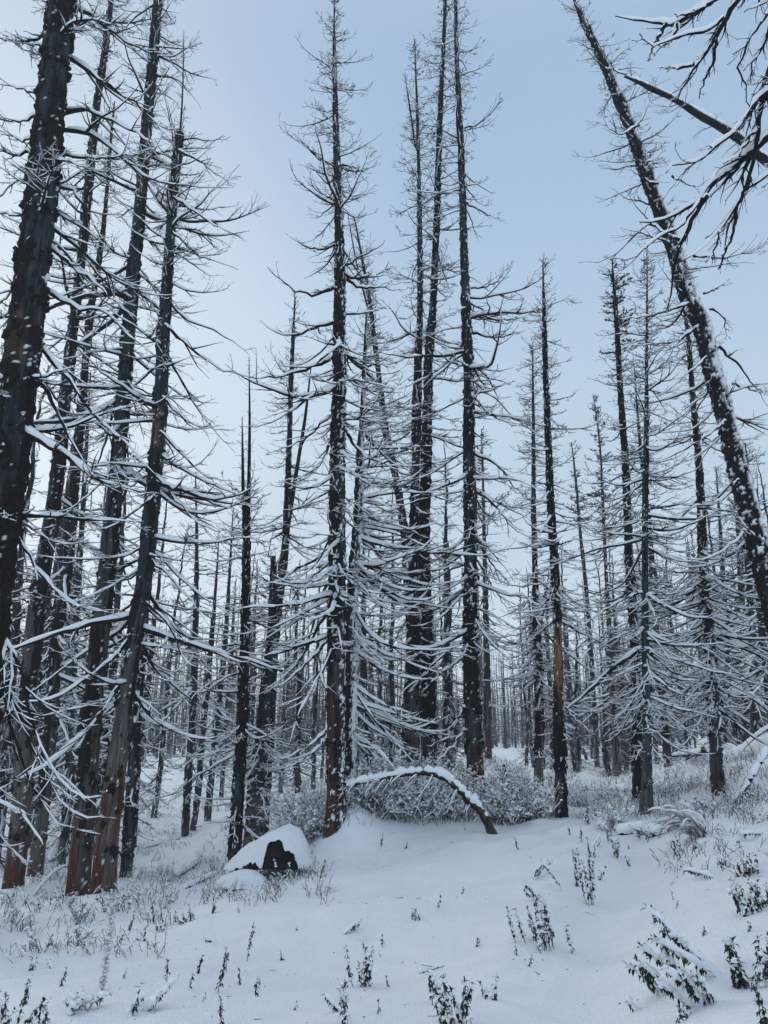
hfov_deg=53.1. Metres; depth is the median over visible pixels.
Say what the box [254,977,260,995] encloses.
leafy plant
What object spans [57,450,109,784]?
distant spruce
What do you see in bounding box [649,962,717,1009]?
leafy plant
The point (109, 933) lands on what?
frosted stalk
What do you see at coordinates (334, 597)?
burnt spruce
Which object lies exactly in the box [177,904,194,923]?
leafy plant
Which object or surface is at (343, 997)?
leafy plant
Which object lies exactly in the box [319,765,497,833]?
bent stem
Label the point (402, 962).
bark litter
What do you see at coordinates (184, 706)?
distant spruce
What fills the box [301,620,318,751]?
distant spruce
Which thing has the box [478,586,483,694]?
distant spruce
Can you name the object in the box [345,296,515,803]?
burnt spruce
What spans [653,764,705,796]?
snowy shrub
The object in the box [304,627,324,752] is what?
distant spruce
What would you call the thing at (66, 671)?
distant spruce
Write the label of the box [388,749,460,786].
snowy shrub
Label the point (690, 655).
distant spruce
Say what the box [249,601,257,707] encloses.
distant spruce
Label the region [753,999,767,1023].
leafy plant
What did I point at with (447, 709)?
distant spruce
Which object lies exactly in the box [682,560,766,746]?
burnt spruce
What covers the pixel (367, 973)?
leafy plant
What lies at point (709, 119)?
dead tree
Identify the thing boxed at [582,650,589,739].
distant spruce
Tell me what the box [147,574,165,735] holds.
distant spruce
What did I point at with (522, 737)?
distant spruce
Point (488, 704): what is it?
burnt spruce
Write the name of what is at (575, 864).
leafy plant
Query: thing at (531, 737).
distant spruce
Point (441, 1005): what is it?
leafy plant
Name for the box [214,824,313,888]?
snow capped boulder
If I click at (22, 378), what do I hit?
burnt spruce
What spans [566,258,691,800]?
burnt spruce
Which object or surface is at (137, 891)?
snowy shrub
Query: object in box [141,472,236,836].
burnt spruce
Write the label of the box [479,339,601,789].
burnt spruce
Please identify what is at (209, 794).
burnt spruce
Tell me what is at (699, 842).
leafy plant
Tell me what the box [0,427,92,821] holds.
distant spruce
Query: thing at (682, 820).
grass tuft
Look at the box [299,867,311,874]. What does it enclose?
snowy shrub
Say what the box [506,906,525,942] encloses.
leafy plant
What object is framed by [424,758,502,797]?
snowy shrub
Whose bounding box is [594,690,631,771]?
distant spruce
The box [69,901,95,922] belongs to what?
snowy shrub
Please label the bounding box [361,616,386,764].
distant spruce
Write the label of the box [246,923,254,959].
leafy plant
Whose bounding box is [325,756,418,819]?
snowy shrub
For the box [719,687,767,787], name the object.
bent stem
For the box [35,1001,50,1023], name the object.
leafy plant
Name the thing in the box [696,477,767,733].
burnt spruce
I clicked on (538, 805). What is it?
snowy shrub
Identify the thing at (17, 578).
distant spruce
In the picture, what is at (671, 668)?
distant spruce
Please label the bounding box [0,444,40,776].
distant spruce
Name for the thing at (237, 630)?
distant spruce
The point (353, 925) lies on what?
leafy plant
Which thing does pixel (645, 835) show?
snowy shrub
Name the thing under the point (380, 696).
distant spruce
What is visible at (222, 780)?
distant spruce
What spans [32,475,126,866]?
distant spruce
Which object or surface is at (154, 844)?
fallen log
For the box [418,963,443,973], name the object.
stick
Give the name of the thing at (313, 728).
distant spruce
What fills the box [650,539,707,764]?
distant spruce
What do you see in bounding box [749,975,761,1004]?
leafy plant
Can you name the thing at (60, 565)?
distant spruce
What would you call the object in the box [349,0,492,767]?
burnt spruce
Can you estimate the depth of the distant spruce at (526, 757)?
31.91 m
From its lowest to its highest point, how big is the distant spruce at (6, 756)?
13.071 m
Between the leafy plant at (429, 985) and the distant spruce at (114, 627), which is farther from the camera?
the distant spruce at (114, 627)
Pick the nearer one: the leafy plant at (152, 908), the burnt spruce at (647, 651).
the leafy plant at (152, 908)
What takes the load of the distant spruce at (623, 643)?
on the snow ground
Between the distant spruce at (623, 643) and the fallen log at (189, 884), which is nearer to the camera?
the fallen log at (189, 884)
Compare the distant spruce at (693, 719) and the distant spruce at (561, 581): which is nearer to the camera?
the distant spruce at (693, 719)
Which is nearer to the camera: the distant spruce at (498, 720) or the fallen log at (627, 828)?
the fallen log at (627, 828)
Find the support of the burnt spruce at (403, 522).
on the snow ground
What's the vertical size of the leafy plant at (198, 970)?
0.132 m
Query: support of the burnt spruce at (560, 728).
on the snow ground
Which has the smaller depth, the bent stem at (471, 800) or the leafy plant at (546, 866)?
the leafy plant at (546, 866)
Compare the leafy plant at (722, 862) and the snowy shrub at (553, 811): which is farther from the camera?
the snowy shrub at (553, 811)
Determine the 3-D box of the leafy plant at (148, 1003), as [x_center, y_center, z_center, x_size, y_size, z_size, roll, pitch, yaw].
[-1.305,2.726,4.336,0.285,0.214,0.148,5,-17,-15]
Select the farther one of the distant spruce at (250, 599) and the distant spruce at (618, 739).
the distant spruce at (250, 599)
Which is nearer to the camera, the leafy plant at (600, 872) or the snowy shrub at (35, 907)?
the leafy plant at (600, 872)
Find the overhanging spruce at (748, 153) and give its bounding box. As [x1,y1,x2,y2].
[612,0,767,312]
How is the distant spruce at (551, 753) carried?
on the snow ground
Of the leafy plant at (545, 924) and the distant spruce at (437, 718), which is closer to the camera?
the leafy plant at (545, 924)
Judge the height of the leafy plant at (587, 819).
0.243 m
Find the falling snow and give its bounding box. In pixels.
[2,0,767,1012]
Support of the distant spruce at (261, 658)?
on the snow ground
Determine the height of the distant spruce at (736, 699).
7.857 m
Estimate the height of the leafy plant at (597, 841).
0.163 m
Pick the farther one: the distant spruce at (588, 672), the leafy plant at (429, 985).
the distant spruce at (588, 672)
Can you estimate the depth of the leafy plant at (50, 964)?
6.04 m
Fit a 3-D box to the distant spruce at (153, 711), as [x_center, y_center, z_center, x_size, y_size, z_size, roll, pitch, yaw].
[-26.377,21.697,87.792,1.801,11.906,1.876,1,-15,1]
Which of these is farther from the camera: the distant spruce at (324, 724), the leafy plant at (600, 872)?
the distant spruce at (324, 724)
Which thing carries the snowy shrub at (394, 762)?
on the snow ground
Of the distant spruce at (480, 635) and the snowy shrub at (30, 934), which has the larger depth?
the distant spruce at (480, 635)
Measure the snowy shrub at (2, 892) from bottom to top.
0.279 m
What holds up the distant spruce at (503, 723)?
on the snow ground
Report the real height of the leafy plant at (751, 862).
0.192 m
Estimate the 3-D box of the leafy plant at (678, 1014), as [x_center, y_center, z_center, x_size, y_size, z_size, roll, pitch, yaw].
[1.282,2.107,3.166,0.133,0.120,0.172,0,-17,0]
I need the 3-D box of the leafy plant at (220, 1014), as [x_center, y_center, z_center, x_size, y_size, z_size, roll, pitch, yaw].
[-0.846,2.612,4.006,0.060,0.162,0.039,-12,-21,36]
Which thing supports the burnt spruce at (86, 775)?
on the snow ground
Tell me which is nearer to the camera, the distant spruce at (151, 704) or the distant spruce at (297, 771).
the distant spruce at (297, 771)
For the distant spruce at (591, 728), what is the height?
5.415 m
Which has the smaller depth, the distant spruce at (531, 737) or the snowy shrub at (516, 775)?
the snowy shrub at (516, 775)
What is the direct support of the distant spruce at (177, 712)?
on the snow ground
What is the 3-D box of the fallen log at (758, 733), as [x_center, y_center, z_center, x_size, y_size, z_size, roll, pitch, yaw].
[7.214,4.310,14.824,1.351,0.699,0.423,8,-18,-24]
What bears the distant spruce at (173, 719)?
on the snow ground
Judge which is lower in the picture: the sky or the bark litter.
the bark litter
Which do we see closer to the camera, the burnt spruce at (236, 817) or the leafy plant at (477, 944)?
the leafy plant at (477, 944)
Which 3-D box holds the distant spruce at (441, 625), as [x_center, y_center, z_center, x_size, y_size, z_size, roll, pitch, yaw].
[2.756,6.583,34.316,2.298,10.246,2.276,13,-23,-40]
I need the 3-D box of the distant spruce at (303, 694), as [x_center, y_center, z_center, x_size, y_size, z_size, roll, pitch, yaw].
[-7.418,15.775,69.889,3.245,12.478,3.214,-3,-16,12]
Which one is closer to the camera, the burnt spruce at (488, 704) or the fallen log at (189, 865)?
the fallen log at (189, 865)
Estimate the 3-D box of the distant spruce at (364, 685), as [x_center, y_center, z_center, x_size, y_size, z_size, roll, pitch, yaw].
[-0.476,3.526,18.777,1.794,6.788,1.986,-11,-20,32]
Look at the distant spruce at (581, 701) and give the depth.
47.11 m
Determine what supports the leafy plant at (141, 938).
on the snow ground
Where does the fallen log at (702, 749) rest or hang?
on the snow ground
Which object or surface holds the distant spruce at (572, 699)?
on the snow ground
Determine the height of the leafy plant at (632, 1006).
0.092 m
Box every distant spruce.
[0,324,31,772]
[0,365,72,867]
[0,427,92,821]
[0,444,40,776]
[7,337,88,847]
[21,459,96,799]
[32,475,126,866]
[53,433,170,852]
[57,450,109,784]
[60,554,85,772]
[106,558,125,721]
[120,502,171,847]
[125,527,198,817]
[141,583,159,761]
[146,653,159,750]
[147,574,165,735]
[166,664,178,756]
[170,612,184,753]
[177,624,197,754]
[179,624,191,752]
[183,651,212,765]
[194,617,210,764]
[203,577,237,797]
[208,580,239,765]
[208,611,223,729]
[225,579,241,726]
[227,559,278,788]
[236,547,258,673]
[245,568,263,779]
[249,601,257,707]
[256,626,265,703]
[272,574,325,798]
[273,650,308,792]
[274,599,295,776]
[275,590,294,737]
[276,685,286,744]
[283,549,314,784]
[285,560,303,752]
[287,546,326,789]
[288,618,317,751]
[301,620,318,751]
[301,628,311,753]
[303,659,321,757]
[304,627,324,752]
[316,678,326,779]
[316,698,345,759]
[317,659,326,781]
[318,544,399,775]
[318,650,325,731]
[344,652,360,728]
[355,550,385,776]
[358,531,401,770]
[358,653,372,767]
[360,611,375,750]
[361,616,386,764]
[368,488,405,770]
[381,577,388,741]
[394,639,402,749]
[419,448,490,769]
[419,540,450,760]
[433,514,482,769]
[433,586,442,735]
[433,611,441,760]
[434,549,465,757]
[457,569,483,753]
[477,610,497,753]
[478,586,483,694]
[494,649,510,742]
[495,659,512,747]
[495,700,517,748]
[499,664,508,746]
[506,670,511,743]
[507,582,533,765]
[507,633,524,747]
[508,654,517,746]
[511,683,525,747]
[516,567,551,768]
[517,613,548,766]
[527,566,577,768]
[542,573,564,740]
[548,541,591,747]
[562,604,592,762]
[562,608,585,772]
[564,618,599,772]
[564,650,570,755]
[572,647,596,746]
[577,669,626,776]
[580,655,599,758]
[581,579,602,746]
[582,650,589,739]
[583,618,591,738]
[589,554,631,770]
[590,597,631,775]
[591,542,615,732]
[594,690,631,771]
[597,544,631,765]
[597,608,610,760]
[612,553,662,765]
[634,543,671,763]
[637,543,661,745]
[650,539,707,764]
[652,557,691,751]
[655,553,678,740]
[662,562,682,736]
[670,668,683,742]
[680,556,702,737]
[682,629,702,747]
[683,537,728,745]
[686,534,707,729]
[689,529,707,737]
[692,482,739,744]
[719,566,741,743]
[726,534,761,739]
[733,552,767,727]
[743,562,767,725]
[752,454,767,531]
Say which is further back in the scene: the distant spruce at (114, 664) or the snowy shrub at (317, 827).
the distant spruce at (114, 664)
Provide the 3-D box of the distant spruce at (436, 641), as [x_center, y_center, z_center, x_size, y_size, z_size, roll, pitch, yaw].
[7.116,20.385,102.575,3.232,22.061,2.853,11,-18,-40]
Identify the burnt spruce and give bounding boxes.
[0,0,169,888]
[0,0,240,868]
[0,0,263,896]
[0,33,291,894]
[0,101,174,876]
[0,371,210,856]
[6,430,202,877]
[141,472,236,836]
[149,529,247,830]
[161,524,326,846]
[172,360,313,870]
[176,507,258,820]
[191,291,346,835]
[215,0,413,838]
[345,212,462,759]
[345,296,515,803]
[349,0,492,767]
[353,34,459,765]
[373,0,581,794]
[450,426,527,758]
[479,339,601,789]
[489,253,611,817]
[538,254,738,814]
[550,440,618,766]
[559,0,767,638]
[562,395,641,776]
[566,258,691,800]
[593,364,731,767]
[607,283,767,795]
[678,436,767,723]
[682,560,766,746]
[689,466,756,745]
[693,446,767,741]
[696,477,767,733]
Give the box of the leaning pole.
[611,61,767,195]
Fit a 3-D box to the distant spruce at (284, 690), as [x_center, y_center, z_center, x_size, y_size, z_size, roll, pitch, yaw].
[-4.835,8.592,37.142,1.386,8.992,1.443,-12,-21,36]
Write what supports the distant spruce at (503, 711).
on the snow ground
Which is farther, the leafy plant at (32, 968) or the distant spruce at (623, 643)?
the distant spruce at (623, 643)
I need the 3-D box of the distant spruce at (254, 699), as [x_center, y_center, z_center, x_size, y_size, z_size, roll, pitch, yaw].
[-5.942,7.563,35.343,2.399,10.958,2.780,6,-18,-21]
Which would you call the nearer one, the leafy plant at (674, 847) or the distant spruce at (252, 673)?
the leafy plant at (674, 847)
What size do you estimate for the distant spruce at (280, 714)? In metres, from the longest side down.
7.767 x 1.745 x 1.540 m
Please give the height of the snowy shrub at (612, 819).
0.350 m
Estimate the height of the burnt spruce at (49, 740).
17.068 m
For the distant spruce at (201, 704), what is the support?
on the snow ground
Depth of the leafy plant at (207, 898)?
7.91 m
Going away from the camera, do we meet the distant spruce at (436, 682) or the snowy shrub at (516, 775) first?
the snowy shrub at (516, 775)
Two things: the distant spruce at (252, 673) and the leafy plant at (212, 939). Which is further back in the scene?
the distant spruce at (252, 673)
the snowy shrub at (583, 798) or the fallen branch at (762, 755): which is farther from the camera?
the snowy shrub at (583, 798)
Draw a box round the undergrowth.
[0,746,767,962]
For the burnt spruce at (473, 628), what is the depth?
13.77 m
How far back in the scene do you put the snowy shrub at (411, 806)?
11.07 m
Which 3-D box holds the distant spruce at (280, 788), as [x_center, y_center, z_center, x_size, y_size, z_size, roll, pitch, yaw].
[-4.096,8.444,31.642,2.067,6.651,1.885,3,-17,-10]
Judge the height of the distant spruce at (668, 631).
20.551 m
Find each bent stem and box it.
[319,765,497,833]
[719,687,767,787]
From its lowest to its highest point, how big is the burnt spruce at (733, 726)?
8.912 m
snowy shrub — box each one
[0,884,28,907]
[0,908,35,931]
[20,926,53,952]
[21,885,76,912]
[28,844,67,876]
[48,923,93,947]
[61,985,110,1015]
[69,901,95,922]
[94,889,132,913]
[120,887,152,904]
[161,889,193,908]
[217,890,238,898]
[245,773,326,830]
[266,778,326,843]
[290,793,348,837]
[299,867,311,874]
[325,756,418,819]
[356,750,419,787]
[356,762,437,822]
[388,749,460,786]
[389,759,478,825]
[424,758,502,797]
[430,775,492,822]
[467,767,546,825]
[488,766,539,793]
[501,776,563,822]
[543,788,570,815]
[567,786,604,806]
[570,781,619,802]
[591,803,634,831]
[634,816,671,841]
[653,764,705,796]
[681,794,716,814]
[736,787,767,803]
[750,812,767,823]
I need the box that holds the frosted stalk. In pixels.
[95,890,116,1006]
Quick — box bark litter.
[11,814,766,1022]
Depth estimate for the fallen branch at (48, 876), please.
11.34 m
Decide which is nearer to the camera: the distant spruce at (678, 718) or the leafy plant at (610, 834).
the leafy plant at (610, 834)
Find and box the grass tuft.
[645,801,710,837]
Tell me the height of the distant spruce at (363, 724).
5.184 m
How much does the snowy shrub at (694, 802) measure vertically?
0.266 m
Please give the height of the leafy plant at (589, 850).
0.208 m
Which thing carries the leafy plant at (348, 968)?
on the snow ground
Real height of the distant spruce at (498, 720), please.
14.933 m
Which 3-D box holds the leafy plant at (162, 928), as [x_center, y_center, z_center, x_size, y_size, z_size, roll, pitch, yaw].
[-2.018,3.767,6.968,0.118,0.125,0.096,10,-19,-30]
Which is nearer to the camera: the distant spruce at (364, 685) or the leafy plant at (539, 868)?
the leafy plant at (539, 868)
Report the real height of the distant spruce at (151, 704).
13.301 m
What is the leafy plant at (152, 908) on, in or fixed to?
on the snow ground
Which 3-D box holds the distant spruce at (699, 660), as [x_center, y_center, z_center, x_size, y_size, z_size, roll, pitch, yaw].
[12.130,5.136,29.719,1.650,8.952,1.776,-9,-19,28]
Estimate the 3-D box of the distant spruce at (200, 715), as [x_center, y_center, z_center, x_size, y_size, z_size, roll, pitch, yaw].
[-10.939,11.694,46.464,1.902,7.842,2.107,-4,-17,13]
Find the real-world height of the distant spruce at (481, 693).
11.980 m
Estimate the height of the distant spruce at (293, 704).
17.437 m
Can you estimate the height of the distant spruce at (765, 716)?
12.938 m
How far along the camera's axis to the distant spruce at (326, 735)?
27.70 m
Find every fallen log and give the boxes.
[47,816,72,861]
[136,836,179,848]
[174,858,198,876]
[178,866,215,888]
[615,821,668,836]
[653,746,708,758]
[736,725,767,753]
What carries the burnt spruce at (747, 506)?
on the snow ground
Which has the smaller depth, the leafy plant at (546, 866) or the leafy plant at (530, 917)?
the leafy plant at (530, 917)
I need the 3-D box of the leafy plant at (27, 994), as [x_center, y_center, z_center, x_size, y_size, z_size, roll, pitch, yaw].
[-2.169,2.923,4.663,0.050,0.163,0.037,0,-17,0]
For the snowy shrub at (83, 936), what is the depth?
6.63 m
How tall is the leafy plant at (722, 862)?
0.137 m
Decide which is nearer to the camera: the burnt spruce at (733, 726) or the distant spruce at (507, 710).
the burnt spruce at (733, 726)
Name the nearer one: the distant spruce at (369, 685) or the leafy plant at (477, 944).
the leafy plant at (477, 944)
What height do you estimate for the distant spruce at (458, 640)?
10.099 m
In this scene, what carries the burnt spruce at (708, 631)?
on the snow ground
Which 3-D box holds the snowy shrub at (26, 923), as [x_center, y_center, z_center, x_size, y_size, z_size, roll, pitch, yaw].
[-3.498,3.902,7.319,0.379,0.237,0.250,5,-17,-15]
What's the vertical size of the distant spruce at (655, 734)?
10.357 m
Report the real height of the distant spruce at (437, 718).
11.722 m
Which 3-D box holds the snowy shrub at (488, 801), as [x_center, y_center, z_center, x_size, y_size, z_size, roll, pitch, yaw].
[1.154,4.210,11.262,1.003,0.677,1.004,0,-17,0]
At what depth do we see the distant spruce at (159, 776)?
25.91 m
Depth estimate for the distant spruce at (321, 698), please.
89.77 m
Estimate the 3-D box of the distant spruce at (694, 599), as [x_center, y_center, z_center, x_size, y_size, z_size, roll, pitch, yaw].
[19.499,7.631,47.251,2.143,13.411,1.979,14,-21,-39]
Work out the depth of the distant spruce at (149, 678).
20.42 m
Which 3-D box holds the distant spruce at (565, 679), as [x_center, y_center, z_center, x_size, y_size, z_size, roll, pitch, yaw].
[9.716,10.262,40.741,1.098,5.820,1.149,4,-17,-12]
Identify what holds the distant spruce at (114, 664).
on the snow ground
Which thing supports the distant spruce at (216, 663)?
on the snow ground
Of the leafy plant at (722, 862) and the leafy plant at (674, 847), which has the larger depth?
the leafy plant at (674, 847)
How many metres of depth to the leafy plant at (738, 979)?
3.31 m
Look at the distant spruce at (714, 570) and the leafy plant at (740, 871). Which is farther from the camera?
the distant spruce at (714, 570)
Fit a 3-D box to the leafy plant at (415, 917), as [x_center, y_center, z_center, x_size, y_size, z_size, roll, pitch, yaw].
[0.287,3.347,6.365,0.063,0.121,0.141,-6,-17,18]
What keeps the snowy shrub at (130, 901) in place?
on the snow ground
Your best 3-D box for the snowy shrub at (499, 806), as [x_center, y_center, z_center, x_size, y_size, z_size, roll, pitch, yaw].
[1.760,4.183,11.312,1.252,0.829,1.299,0,-17,0]
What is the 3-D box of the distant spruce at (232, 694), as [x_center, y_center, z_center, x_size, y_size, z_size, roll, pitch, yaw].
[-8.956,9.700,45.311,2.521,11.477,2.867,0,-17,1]
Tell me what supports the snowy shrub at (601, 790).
on the snow ground
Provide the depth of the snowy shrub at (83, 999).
4.38 m
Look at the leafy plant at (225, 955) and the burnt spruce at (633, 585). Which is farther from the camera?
the burnt spruce at (633, 585)
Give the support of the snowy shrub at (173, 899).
on the snow ground
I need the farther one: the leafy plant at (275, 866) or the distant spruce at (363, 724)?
the distant spruce at (363, 724)
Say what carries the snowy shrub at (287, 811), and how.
on the snow ground
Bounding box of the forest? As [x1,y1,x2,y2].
[12,593,763,758]
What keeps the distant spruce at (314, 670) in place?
on the snow ground
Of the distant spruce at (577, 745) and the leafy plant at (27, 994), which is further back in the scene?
the distant spruce at (577, 745)
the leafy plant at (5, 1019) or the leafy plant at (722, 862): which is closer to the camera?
the leafy plant at (5, 1019)
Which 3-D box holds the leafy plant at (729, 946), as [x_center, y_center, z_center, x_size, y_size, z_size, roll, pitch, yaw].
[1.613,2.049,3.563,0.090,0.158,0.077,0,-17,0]
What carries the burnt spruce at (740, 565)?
on the snow ground
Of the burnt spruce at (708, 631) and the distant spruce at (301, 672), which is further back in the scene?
the distant spruce at (301, 672)
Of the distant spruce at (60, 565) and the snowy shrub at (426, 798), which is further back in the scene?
the distant spruce at (60, 565)
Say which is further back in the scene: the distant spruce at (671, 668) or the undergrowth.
the distant spruce at (671, 668)
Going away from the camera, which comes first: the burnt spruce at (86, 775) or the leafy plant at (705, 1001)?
the leafy plant at (705, 1001)
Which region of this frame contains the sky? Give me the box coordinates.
[0,0,767,740]
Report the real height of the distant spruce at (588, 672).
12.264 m
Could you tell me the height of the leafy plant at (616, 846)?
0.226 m
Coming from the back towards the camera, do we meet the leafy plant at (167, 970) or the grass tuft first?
the grass tuft
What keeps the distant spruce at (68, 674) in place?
on the snow ground
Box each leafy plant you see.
[0,980,46,1023]
[22,978,30,1004]
[29,957,37,970]
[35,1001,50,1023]
[46,958,53,968]
[59,967,68,986]
[126,971,179,1011]
[128,915,134,930]
[131,989,140,1015]
[134,927,152,941]
[150,899,155,923]
[154,922,166,932]
[163,959,169,979]
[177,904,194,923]
[197,955,204,973]
[202,890,209,903]
[203,936,217,942]
[215,952,228,991]
[217,995,223,1023]
[222,946,227,970]
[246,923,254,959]
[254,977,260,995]
[273,857,289,881]
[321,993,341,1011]
[336,979,349,1023]
[341,919,361,934]
[343,945,352,986]
[356,945,374,986]
[414,910,420,920]
[426,969,474,1023]
[428,969,433,1004]
[474,938,479,946]
[477,972,498,1000]
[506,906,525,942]
[523,881,539,901]
[526,905,541,940]
[529,892,574,952]
[532,858,552,879]
[538,859,561,890]
[572,845,578,881]
[574,873,578,885]
[576,850,595,904]
[584,807,589,824]
[586,837,595,857]
[591,834,601,845]
[598,866,605,879]
[606,828,612,841]
[609,836,620,857]
[623,953,663,995]
[625,994,637,1012]
[635,940,686,992]
[641,902,721,977]
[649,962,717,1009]
[669,836,682,855]
[676,1002,687,1023]
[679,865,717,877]
[694,839,701,848]
[702,993,707,1005]
[715,855,730,870]
[722,936,741,966]
[726,956,750,988]
[727,876,762,916]
[731,858,751,877]
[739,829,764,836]
[746,851,759,873]
[748,879,767,910]
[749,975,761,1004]
[751,931,767,986]
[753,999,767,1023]
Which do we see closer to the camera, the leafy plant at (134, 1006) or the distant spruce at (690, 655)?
the leafy plant at (134, 1006)
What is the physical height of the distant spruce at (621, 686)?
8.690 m
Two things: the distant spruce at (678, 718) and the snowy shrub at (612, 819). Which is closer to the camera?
the snowy shrub at (612, 819)
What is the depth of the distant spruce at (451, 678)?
23.43 m
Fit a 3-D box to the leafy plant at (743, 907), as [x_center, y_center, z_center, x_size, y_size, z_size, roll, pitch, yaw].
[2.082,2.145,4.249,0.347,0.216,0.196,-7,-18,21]
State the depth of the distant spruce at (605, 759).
27.44 m
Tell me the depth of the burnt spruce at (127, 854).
14.27 m
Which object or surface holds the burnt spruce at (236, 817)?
on the snow ground
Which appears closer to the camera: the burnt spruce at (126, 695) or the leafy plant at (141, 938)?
the leafy plant at (141, 938)
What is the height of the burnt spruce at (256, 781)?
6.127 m
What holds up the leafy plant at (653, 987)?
on the snow ground
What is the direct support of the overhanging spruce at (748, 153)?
on the snow ground
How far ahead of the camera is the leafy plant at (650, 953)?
3.59 m
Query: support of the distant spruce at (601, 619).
on the snow ground
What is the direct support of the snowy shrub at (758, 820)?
on the snow ground
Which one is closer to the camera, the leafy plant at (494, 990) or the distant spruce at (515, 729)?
the leafy plant at (494, 990)
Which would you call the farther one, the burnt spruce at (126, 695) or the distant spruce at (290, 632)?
the distant spruce at (290, 632)
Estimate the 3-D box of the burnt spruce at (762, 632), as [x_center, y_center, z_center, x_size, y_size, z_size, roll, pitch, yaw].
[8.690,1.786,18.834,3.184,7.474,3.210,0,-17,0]
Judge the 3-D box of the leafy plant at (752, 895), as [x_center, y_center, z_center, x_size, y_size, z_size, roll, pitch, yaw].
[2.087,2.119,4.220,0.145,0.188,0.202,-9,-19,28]
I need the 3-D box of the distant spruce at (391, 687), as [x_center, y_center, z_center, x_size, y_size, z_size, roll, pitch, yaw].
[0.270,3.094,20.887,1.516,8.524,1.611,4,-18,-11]
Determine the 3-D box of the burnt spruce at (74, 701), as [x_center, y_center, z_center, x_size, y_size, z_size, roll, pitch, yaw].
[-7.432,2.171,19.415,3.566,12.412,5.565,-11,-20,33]
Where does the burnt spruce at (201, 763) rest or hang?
on the snow ground
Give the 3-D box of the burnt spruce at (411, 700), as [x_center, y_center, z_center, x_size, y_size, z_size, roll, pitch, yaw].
[0.530,-2.945,15.060,2.300,15.945,2.446,0,-17,0]
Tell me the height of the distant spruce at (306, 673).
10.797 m
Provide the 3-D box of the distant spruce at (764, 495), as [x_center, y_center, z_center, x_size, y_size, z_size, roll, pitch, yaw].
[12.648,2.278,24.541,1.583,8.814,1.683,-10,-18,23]
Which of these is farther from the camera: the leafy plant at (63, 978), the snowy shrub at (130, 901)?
the snowy shrub at (130, 901)
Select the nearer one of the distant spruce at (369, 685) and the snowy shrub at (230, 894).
the snowy shrub at (230, 894)
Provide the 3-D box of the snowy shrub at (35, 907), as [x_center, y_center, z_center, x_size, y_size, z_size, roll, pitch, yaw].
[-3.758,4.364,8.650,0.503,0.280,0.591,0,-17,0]
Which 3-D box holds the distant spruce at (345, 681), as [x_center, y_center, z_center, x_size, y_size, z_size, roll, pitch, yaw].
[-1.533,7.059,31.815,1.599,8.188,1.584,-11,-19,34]
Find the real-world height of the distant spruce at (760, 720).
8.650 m
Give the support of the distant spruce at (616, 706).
on the snow ground
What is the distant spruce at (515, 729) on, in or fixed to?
on the snow ground
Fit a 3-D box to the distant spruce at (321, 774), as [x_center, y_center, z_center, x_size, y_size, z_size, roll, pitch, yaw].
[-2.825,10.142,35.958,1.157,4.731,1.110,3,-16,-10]
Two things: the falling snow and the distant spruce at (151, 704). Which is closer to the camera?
the falling snow
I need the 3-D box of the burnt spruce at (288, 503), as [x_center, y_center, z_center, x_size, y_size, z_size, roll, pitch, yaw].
[-2.556,0.619,17.499,3.761,12.991,2.786,9,-19,-27]
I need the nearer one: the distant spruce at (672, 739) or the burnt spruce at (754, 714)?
the burnt spruce at (754, 714)
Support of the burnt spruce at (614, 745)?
on the snow ground
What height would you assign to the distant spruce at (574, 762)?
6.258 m
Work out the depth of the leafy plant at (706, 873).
5.75 m
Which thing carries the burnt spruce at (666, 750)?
on the snow ground
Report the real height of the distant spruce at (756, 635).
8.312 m
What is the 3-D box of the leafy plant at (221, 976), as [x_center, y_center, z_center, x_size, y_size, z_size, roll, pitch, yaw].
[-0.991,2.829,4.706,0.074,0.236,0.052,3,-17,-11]
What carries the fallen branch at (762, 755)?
on the snow ground
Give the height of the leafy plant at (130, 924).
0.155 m
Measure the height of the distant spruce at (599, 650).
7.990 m
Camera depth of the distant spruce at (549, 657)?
37.85 m
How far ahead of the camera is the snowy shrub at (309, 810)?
11.00 m
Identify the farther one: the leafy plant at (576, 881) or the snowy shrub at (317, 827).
the snowy shrub at (317, 827)
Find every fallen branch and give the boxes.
[33,864,67,894]
[732,745,767,801]
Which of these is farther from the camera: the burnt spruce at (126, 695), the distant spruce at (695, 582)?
the distant spruce at (695, 582)
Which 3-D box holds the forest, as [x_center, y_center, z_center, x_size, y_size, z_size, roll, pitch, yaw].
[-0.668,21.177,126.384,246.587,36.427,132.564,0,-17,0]
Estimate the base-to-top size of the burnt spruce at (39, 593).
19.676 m
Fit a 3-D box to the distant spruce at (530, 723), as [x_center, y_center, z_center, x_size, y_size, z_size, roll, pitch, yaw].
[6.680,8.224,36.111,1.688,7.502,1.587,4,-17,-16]
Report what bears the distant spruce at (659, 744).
on the snow ground
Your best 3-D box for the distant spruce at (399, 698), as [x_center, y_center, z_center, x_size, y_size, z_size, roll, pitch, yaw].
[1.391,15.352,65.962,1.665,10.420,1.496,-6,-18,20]
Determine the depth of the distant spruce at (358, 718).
29.23 m
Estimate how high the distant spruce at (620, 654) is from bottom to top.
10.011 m
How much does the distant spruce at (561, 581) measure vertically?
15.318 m
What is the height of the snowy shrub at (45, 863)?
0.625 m
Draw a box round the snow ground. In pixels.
[0,733,767,1023]

